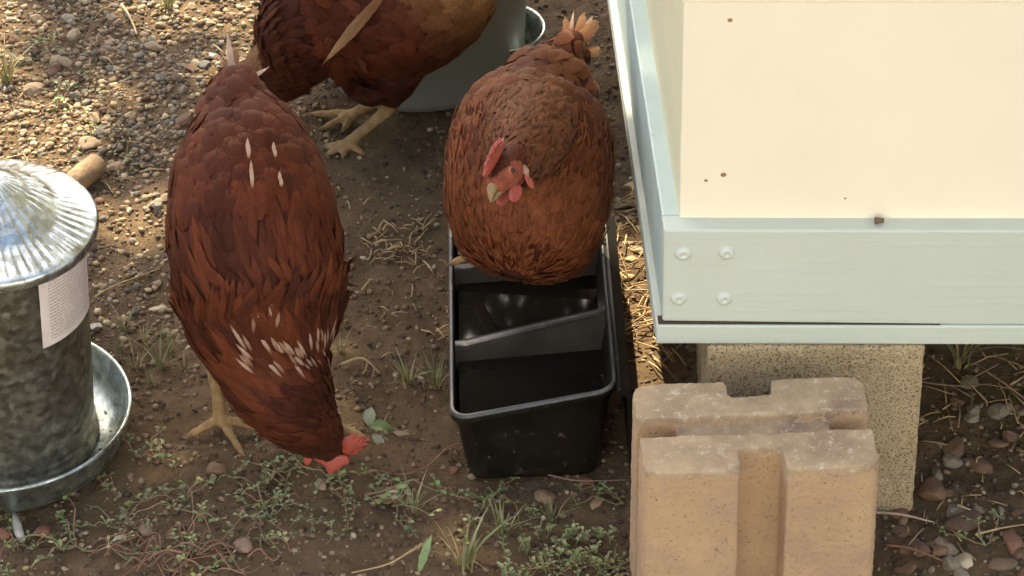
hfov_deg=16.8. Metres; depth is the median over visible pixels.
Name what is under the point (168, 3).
grass tuft
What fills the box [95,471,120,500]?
creeping weed
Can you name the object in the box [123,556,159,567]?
root
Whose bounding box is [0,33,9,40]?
pebble
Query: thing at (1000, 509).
pebble
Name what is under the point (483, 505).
creeping weed
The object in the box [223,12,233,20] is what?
pebble
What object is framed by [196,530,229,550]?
root
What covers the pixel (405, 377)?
grass tuft
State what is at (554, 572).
creeping weed
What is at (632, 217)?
soil clod
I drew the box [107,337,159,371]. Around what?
grass tuft
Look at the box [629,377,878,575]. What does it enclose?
pier block
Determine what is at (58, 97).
creeping weed
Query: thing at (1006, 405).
pebble
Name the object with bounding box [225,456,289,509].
creeping weed
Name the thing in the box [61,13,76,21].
stone
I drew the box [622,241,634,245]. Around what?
soil clod
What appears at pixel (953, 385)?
dry stalk
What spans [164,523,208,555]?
root
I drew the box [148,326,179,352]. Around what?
grass tuft
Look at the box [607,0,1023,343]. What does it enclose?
hen coop
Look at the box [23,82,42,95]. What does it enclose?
pebble
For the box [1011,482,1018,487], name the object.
pebble
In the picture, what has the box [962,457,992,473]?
stone
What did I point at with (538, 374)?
feed trough
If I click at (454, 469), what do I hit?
stone
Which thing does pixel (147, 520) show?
creeping weed
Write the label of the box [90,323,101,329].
stone
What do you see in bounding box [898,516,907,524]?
pebble
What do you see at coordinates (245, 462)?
creeping weed
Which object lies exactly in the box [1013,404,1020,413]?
pebble
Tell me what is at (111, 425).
feed crumbs
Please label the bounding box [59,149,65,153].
pebble
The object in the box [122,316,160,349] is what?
grass tuft
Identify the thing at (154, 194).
pebble
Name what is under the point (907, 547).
dry stalk
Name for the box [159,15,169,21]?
pebble
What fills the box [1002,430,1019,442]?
pebble
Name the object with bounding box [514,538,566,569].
creeping weed
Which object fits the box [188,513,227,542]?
root
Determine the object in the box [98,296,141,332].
grass tuft
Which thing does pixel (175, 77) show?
pebble
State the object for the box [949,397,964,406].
pebble
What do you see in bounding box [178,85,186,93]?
pebble
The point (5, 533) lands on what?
stone
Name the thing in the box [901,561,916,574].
pebble
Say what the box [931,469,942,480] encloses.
pebble
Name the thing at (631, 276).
soil clod
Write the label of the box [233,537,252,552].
stone
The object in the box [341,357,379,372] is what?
dry stalk
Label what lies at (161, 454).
creeping weed
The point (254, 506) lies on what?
creeping weed
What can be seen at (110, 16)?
pebble
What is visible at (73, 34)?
pebble
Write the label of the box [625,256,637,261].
soil clod
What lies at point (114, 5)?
pebble
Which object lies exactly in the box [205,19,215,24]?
pebble
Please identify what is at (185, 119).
pebble
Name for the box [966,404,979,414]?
pebble
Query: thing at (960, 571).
pebble
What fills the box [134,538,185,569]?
root
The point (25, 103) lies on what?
pebble
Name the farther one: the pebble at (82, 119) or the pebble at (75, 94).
the pebble at (75, 94)
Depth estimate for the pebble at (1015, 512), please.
3.18 m
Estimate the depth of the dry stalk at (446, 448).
3.23 m
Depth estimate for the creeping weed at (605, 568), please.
3.12 m
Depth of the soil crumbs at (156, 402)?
3.28 m
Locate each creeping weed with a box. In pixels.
[0,512,25,542]
[0,514,18,549]
[0,530,35,575]
[6,532,59,548]
[31,26,64,50]
[46,88,107,110]
[54,70,88,118]
[64,106,133,146]
[74,488,148,552]
[78,136,142,176]
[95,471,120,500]
[119,480,226,539]
[124,433,179,459]
[133,511,168,528]
[134,474,225,502]
[139,521,210,564]
[145,426,176,470]
[169,549,245,575]
[195,500,216,522]
[222,470,299,536]
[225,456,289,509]
[232,492,308,537]
[233,454,328,517]
[249,458,292,504]
[254,498,298,537]
[254,530,289,554]
[255,438,307,479]
[290,509,336,544]
[313,467,383,507]
[328,482,360,530]
[358,463,394,503]
[393,495,417,537]
[429,476,513,543]
[457,477,528,528]
[507,551,565,575]
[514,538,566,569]
[524,563,536,575]
[525,502,553,527]
[536,531,589,573]
[556,548,606,575]
[559,551,603,568]
[565,551,630,575]
[570,552,631,575]
[571,481,624,505]
[585,539,629,575]
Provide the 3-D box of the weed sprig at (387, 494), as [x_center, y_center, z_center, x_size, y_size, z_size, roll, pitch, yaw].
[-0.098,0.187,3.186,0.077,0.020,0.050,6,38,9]
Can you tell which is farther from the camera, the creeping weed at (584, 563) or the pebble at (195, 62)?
the pebble at (195, 62)
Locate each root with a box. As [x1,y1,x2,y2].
[87,547,151,555]
[88,535,137,556]
[91,531,125,546]
[104,537,140,556]
[118,520,153,534]
[121,531,156,542]
[123,549,182,575]
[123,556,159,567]
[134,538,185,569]
[136,553,179,575]
[144,532,178,572]
[144,538,172,562]
[148,542,203,565]
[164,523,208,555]
[174,550,232,572]
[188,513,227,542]
[188,534,219,549]
[190,537,231,555]
[195,544,251,570]
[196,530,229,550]
[196,531,250,555]
[197,531,230,567]
[199,542,264,573]
[244,522,278,544]
[247,548,282,560]
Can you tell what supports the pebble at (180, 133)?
on the ground at (364, 552)
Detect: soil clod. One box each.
[614,197,622,202]
[614,203,628,208]
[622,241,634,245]
[623,181,632,188]
[623,274,634,279]
[624,200,635,205]
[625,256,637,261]
[627,213,637,218]
[628,246,642,252]
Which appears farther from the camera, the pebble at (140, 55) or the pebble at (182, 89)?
the pebble at (140, 55)
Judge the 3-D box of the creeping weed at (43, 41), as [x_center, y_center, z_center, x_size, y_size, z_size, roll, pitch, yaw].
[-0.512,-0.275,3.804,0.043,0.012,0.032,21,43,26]
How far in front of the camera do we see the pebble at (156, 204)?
3.56 m
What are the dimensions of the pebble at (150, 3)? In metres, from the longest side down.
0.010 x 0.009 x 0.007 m
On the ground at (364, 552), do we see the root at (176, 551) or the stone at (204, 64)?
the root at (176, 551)
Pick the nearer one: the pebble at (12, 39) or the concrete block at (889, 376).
the concrete block at (889, 376)
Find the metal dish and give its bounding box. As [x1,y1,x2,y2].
[509,6,545,54]
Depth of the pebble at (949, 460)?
3.23 m
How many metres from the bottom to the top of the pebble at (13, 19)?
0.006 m
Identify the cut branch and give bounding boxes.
[66,154,106,187]
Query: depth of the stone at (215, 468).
3.22 m
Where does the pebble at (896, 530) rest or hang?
on the ground at (364, 552)
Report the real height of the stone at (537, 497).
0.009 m
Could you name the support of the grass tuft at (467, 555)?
on the ground at (364, 552)
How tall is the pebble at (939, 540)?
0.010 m
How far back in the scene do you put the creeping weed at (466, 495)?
3.21 m
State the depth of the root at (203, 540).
3.13 m
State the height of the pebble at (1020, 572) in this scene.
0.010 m
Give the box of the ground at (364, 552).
[0,0,1023,575]
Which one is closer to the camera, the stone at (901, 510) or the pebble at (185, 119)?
the stone at (901, 510)
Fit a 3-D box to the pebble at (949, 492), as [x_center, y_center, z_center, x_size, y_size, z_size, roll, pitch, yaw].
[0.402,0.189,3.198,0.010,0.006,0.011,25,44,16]
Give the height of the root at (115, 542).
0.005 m
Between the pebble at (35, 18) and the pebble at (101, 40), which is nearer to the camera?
the pebble at (101, 40)
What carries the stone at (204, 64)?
on the gravel
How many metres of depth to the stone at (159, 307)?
3.44 m
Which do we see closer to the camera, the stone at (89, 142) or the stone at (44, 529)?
the stone at (44, 529)
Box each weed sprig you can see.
[10,492,134,570]
[364,477,445,515]
[937,509,1004,545]
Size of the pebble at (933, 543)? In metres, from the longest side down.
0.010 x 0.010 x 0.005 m
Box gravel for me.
[0,0,331,344]
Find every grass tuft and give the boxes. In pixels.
[0,30,53,84]
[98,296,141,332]
[104,330,127,351]
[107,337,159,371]
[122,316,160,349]
[137,367,169,386]
[141,332,181,371]
[145,322,175,336]
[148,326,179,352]
[156,0,175,10]
[170,357,198,370]
[332,330,350,353]
[384,343,434,388]
[387,464,445,513]
[399,348,448,389]
[425,500,521,573]
[464,490,540,537]
[524,490,581,522]
[946,344,1016,371]
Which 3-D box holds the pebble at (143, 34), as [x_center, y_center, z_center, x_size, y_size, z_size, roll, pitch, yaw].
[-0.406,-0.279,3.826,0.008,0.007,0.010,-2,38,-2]
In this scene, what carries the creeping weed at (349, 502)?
on the ground at (364, 552)
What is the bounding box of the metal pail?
[327,0,538,111]
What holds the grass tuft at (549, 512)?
on the ground at (364, 552)
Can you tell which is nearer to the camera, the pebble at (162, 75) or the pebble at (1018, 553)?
the pebble at (1018, 553)
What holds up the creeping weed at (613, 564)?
on the ground at (364, 552)
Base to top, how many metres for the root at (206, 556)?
0.005 m
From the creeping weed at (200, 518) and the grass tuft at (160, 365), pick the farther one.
the grass tuft at (160, 365)
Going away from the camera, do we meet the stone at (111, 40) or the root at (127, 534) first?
the root at (127, 534)
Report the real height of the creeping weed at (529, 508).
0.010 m
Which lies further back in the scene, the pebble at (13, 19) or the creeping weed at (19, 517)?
the pebble at (13, 19)
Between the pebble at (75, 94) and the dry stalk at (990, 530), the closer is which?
the dry stalk at (990, 530)
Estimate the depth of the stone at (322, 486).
3.21 m
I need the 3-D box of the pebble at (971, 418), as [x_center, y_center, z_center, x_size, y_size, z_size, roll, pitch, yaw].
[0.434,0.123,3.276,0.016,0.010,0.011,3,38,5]
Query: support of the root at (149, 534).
on the ground at (364, 552)
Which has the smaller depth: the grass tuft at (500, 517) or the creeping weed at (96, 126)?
the grass tuft at (500, 517)
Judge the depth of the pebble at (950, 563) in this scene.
3.12 m
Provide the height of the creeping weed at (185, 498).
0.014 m
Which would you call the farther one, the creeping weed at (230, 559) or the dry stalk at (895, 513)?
the dry stalk at (895, 513)
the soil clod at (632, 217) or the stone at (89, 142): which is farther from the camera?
the stone at (89, 142)
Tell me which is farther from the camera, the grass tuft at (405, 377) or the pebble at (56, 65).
the pebble at (56, 65)
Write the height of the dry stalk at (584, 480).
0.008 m
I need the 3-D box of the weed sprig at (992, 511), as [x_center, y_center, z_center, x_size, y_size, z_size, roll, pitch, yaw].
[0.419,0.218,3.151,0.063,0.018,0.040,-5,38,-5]
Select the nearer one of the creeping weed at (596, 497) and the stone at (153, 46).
the creeping weed at (596, 497)
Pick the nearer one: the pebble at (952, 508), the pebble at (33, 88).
the pebble at (952, 508)
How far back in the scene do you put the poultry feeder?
3.14 m
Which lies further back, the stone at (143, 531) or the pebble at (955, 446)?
the pebble at (955, 446)
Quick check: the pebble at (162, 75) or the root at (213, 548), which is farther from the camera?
the pebble at (162, 75)
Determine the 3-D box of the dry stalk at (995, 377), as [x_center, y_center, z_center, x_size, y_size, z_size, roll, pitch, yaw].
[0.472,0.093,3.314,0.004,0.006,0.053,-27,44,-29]
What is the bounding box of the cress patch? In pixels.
[497,516,616,575]
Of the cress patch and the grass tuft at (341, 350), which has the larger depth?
the grass tuft at (341, 350)
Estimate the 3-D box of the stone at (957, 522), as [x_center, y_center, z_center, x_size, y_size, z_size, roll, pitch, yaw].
[0.412,0.215,3.166,0.040,0.012,0.022,-19,41,-22]
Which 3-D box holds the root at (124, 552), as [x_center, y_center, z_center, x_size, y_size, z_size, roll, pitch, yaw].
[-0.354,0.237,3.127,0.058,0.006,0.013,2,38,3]
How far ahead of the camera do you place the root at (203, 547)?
3.13 m
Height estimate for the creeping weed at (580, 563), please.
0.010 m
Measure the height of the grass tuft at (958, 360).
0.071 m
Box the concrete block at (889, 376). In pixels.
[696,343,924,510]
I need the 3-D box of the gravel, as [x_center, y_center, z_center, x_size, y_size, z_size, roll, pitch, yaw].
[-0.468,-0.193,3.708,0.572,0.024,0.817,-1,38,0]
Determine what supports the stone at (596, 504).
on the ground at (364, 552)
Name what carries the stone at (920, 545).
on the ground at (364, 552)
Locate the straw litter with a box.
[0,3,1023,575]
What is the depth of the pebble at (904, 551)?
3.13 m
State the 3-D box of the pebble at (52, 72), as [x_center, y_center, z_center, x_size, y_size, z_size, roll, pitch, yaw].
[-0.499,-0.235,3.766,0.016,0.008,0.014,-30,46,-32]
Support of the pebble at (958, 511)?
on the ground at (364, 552)
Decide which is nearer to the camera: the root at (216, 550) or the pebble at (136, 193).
the root at (216, 550)
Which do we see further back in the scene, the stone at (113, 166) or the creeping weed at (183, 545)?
the stone at (113, 166)
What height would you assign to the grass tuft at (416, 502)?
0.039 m
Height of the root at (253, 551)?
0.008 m
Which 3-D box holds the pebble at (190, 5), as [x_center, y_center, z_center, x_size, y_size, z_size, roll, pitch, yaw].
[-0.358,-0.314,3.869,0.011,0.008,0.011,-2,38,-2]
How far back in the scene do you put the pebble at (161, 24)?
3.84 m
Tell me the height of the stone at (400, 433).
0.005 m
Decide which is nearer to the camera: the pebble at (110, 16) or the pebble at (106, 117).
the pebble at (106, 117)
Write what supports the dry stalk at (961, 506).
on the ground at (364, 552)
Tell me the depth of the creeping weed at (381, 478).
3.21 m
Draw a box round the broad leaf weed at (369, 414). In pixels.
[363,407,394,444]
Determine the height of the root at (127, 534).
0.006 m
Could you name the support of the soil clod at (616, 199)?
on the ground at (364, 552)
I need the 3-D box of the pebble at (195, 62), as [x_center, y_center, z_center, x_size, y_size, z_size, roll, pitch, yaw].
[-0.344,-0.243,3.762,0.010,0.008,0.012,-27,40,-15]
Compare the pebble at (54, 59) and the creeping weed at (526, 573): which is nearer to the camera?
the creeping weed at (526, 573)
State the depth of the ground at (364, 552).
3.31 m
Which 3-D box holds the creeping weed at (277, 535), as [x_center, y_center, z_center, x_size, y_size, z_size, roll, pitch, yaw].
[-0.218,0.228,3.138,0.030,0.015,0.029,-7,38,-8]
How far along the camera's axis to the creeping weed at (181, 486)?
3.17 m
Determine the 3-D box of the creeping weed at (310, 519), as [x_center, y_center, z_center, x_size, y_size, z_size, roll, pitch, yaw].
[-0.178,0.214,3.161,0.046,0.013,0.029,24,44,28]
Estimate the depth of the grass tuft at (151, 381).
3.34 m
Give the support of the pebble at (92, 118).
on the ground at (364, 552)
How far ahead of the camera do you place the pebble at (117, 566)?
3.12 m
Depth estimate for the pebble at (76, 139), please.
3.65 m
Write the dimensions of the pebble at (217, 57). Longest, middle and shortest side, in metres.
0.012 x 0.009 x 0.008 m
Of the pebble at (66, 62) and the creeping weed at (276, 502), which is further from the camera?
the pebble at (66, 62)
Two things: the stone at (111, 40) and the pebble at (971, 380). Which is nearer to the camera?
the pebble at (971, 380)
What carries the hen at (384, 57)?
on the ground at (364, 552)
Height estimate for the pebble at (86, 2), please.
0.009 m
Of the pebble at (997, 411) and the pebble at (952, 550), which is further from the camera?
the pebble at (997, 411)
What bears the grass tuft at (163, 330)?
on the ground at (364, 552)
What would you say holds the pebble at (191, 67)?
on the ground at (364, 552)
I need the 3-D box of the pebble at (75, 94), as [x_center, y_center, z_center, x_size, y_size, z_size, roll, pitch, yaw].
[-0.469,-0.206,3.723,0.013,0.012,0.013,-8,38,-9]
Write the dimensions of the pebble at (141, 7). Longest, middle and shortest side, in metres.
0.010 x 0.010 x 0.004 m
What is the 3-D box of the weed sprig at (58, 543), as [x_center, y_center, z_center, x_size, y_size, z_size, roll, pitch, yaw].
[-0.411,0.228,3.141,0.091,0.019,0.120,-25,44,-28]
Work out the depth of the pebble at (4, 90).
3.73 m
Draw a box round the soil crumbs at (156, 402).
[0,0,1023,575]
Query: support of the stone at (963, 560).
on the ground at (364, 552)
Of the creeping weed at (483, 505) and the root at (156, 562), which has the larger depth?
the creeping weed at (483, 505)
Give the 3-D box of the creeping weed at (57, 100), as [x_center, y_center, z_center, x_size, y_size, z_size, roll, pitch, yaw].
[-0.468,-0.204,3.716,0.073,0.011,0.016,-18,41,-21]
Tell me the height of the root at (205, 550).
0.009 m
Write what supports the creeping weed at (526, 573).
on the ground at (364, 552)
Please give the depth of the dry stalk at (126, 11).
3.84 m
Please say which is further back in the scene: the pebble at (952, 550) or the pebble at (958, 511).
the pebble at (958, 511)
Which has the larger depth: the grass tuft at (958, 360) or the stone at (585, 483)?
the grass tuft at (958, 360)
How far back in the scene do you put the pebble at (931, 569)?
3.11 m
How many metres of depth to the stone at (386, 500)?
3.20 m
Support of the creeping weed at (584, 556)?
on the ground at (364, 552)
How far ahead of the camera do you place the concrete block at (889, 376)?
3.09 m
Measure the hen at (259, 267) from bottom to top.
0.328 m
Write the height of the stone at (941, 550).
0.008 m
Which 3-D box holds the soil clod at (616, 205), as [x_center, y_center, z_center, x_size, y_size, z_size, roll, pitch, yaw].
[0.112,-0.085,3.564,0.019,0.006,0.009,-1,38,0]
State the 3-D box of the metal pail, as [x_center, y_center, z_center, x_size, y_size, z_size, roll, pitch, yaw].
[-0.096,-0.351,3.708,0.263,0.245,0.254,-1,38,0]
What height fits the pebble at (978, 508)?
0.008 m
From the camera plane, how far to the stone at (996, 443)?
3.25 m
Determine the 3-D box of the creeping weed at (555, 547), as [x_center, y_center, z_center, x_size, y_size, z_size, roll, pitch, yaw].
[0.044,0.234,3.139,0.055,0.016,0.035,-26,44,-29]
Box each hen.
[165,36,370,473]
[251,0,497,158]
[442,12,615,284]
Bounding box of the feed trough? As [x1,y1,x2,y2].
[448,199,631,478]
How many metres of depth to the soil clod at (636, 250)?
3.50 m
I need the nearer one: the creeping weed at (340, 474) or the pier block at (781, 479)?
the pier block at (781, 479)
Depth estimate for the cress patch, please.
3.14 m
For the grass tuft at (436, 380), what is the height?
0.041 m
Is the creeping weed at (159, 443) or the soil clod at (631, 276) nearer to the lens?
the creeping weed at (159, 443)
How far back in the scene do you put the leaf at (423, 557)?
3.10 m
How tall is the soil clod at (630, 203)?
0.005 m
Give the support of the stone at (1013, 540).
on the ground at (364, 552)
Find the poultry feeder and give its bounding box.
[0,159,132,513]
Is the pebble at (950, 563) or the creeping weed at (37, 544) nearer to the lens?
the pebble at (950, 563)
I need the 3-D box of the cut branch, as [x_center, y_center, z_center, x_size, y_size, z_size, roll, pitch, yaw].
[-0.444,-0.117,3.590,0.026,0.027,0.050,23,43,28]
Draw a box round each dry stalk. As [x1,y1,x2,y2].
[92,268,159,298]
[120,3,136,34]
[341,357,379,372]
[351,541,425,572]
[373,443,462,474]
[435,324,448,332]
[548,474,628,481]
[876,511,933,522]
[885,544,966,569]
[922,381,991,386]
[957,504,970,509]
[975,524,1023,534]
[986,371,1023,398]
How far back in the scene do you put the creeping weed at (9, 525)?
3.17 m
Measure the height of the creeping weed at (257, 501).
0.016 m
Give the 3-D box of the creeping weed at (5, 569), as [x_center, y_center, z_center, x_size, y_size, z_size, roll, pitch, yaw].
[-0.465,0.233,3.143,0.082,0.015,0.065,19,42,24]
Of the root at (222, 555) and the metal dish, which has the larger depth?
the metal dish
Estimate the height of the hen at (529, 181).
0.291 m
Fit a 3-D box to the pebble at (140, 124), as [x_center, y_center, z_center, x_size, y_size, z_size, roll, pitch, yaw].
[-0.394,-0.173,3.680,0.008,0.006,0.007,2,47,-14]
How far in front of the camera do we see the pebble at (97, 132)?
3.66 m
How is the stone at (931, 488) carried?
on the ground at (364, 552)
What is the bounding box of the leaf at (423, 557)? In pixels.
[418,535,431,572]
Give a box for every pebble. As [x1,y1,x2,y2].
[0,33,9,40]
[1,86,9,93]
[8,35,19,44]
[9,17,17,22]
[20,129,27,135]
[22,100,31,107]
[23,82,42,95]
[25,56,32,64]
[31,14,44,22]
[45,68,59,77]
[49,63,60,70]
[50,55,63,64]
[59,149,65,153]
[60,57,72,67]
[67,18,75,25]
[67,29,80,40]
[69,90,80,99]
[73,136,80,143]
[79,115,89,121]
[82,0,90,4]
[87,112,100,123]
[94,126,104,135]
[98,38,106,42]
[103,114,110,120]
[105,64,112,71]
[106,14,115,19]
[110,3,118,7]
[115,563,120,569]
[133,52,144,59]
[133,191,140,195]
[137,4,145,9]
[137,121,144,126]
[140,31,147,37]
[140,37,146,42]
[147,1,155,6]
[149,199,162,209]
[151,192,159,197]
[155,21,165,27]
[156,71,166,81]
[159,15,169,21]
[160,193,166,200]
[171,75,180,79]
[175,111,193,126]
[177,130,185,135]
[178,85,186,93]
[183,64,197,70]
[187,2,195,9]
[191,59,198,66]
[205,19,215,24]
[213,54,221,60]
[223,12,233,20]
[892,526,910,537]
[893,567,901,572]
[897,544,908,554]
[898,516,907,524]
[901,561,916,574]
[926,541,936,548]
[927,566,934,572]
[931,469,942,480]
[934,536,947,544]
[938,542,958,555]
[941,453,962,468]
[942,436,963,456]
[942,555,961,571]
[945,488,952,496]
[947,504,959,516]
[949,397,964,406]
[952,508,965,515]
[954,567,969,575]
[959,375,978,389]
[963,413,979,422]
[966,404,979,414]
[973,505,984,513]
[987,403,1007,419]
[997,506,1004,512]
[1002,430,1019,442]
[1004,403,1011,414]
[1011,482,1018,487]
[1011,508,1023,516]
[1012,548,1023,559]
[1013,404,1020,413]
[1016,567,1023,575]
[1017,409,1023,415]
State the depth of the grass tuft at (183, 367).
3.35 m
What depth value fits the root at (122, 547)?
3.13 m
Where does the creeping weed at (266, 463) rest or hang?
on the ground at (364, 552)
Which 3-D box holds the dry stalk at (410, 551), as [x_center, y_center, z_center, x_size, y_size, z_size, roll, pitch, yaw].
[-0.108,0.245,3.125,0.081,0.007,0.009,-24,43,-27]
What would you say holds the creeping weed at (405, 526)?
on the ground at (364, 552)
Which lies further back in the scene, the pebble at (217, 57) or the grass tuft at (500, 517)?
the pebble at (217, 57)
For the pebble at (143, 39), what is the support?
on the ground at (364, 552)
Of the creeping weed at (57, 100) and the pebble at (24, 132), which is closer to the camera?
the pebble at (24, 132)
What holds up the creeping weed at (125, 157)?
on the gravel
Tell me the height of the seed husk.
0.006 m
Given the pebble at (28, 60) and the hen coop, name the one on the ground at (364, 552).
the pebble at (28, 60)
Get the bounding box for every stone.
[0,527,10,540]
[34,525,50,537]
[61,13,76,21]
[79,136,101,149]
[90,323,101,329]
[104,39,116,43]
[107,161,125,170]
[115,533,125,539]
[138,523,154,535]
[144,41,163,51]
[149,305,167,309]
[198,60,210,67]
[205,462,226,474]
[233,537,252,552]
[315,478,325,489]
[377,486,401,503]
[393,431,409,436]
[449,466,458,474]
[534,489,556,503]
[577,477,594,484]
[590,496,603,509]
[890,508,908,519]
[905,539,930,556]
[917,475,946,501]
[932,545,948,556]
[941,509,982,531]
[954,552,972,568]
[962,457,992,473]
[987,438,1008,447]
[987,558,1018,570]
[1002,530,1023,554]
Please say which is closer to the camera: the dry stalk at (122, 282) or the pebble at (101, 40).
the dry stalk at (122, 282)
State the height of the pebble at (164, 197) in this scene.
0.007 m
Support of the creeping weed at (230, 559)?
on the ground at (364, 552)
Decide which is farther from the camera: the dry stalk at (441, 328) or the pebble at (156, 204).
the pebble at (156, 204)
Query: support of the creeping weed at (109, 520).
on the ground at (364, 552)
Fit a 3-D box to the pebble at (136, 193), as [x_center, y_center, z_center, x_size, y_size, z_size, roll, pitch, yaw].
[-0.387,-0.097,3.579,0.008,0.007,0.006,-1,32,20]
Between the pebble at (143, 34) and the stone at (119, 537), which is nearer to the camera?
the stone at (119, 537)
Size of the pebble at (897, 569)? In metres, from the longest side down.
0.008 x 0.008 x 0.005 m
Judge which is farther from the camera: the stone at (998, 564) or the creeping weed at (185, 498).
the creeping weed at (185, 498)
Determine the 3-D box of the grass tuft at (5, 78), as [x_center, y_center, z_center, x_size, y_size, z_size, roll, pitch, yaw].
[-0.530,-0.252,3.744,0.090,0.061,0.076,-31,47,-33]
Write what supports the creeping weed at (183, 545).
on the ground at (364, 552)
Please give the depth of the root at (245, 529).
3.15 m
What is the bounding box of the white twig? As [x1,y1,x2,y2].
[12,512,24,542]
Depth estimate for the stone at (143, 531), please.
3.16 m
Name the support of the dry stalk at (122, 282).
on the ground at (364, 552)
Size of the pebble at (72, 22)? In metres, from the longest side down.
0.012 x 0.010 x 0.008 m
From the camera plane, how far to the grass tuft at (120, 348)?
3.38 m
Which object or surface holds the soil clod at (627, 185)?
on the ground at (364, 552)
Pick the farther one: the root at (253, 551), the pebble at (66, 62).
the pebble at (66, 62)
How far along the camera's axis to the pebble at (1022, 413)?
3.29 m
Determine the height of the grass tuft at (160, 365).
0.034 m
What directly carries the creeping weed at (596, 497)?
on the ground at (364, 552)
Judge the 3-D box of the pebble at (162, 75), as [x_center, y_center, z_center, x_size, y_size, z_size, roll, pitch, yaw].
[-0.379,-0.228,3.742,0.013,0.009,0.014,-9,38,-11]
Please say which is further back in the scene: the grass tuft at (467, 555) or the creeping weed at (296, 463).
the creeping weed at (296, 463)
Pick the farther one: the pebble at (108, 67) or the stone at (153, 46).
the stone at (153, 46)
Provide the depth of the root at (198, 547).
3.12 m
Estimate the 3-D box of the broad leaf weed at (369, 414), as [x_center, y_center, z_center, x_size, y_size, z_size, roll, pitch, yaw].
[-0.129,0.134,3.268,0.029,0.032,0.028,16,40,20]
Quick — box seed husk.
[874,217,883,223]
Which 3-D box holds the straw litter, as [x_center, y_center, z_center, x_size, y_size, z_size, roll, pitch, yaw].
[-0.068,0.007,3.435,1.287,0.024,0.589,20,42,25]
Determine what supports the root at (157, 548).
on the ground at (364, 552)
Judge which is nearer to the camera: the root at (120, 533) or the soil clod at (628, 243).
the root at (120, 533)
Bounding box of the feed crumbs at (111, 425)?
[98,404,116,449]
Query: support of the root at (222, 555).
on the ground at (364, 552)
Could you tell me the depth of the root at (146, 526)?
3.16 m

